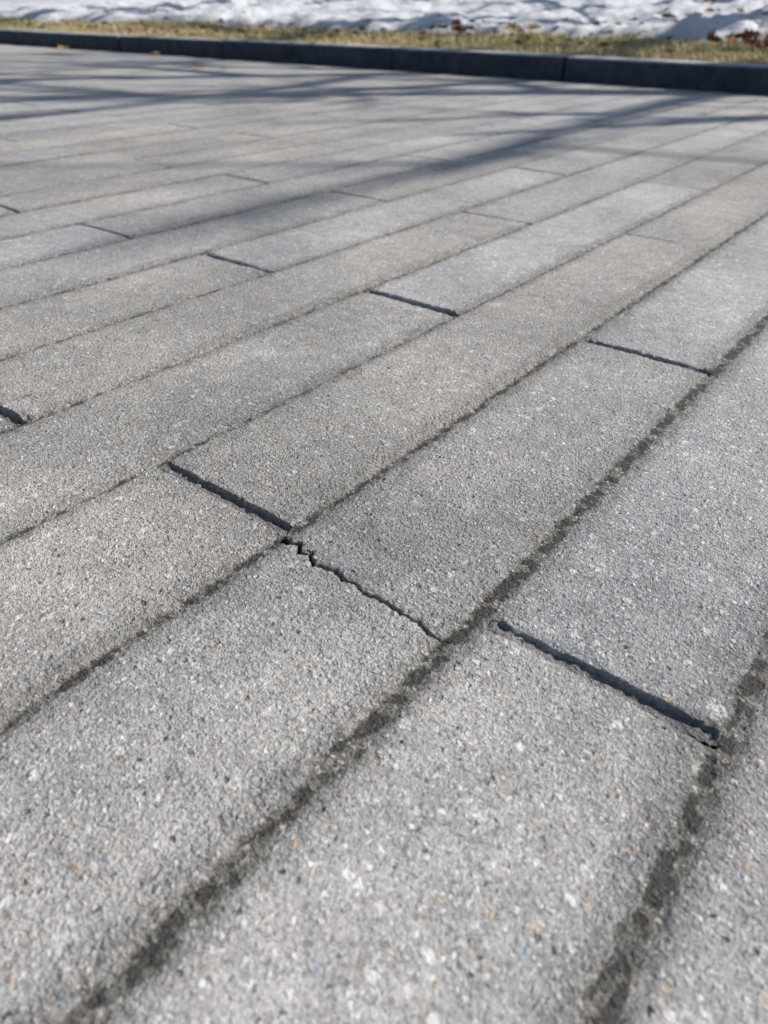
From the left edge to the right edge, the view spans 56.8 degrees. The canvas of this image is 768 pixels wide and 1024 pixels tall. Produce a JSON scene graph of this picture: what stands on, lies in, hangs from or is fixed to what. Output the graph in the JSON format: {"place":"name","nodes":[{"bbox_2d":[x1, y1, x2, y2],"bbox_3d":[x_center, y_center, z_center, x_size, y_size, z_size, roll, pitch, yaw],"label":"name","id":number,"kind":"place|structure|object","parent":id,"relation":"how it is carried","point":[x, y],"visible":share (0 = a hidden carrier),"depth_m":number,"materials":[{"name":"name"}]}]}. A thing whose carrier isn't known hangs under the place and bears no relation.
{"place":"outdoors","nodes":[
{"label":"outdoors","id":0,"kind":"place"},
{"bbox_2d":[0,44,767,1023],"bbox_3d":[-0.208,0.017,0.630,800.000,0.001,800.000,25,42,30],"label":"ground","id":1,"kind":"structure","parent":0,"point":[357,366],"depth_m":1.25,"materials":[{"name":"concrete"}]},
{"bbox_2d":[0,0,767,42],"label":"snow bank","id":2,"kind":"structure","parent":1,"relation":"on","point":[583,16],"depth_m":6.36,"materials":[{"name":"white snow"}]},
{"bbox_2d":[0,29,767,100],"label":"kerb","id":3,"kind":"structure","parent":1,"relation":"on","point":[740,78],"depth_m":4.23,"materials":[{"name":"concrete"}]},
{"bbox_2d":[6,0,767,89],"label":"fallen leaves","id":4,"kind":"object","parent":1,"relation":"on","point":[746,34],"visible":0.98,"depth_m":4.77,"materials":[{"name":"brown plant"}]},
{"bbox_2d":[0,15,767,63],"bbox_3d":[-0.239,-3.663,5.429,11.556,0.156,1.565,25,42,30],"label":"dry grass","id":5,"kind":"structure","parent":0,"point":[75,26],"depth_m":4.93,"materials":[{"name":"beige plant"}]}
]}

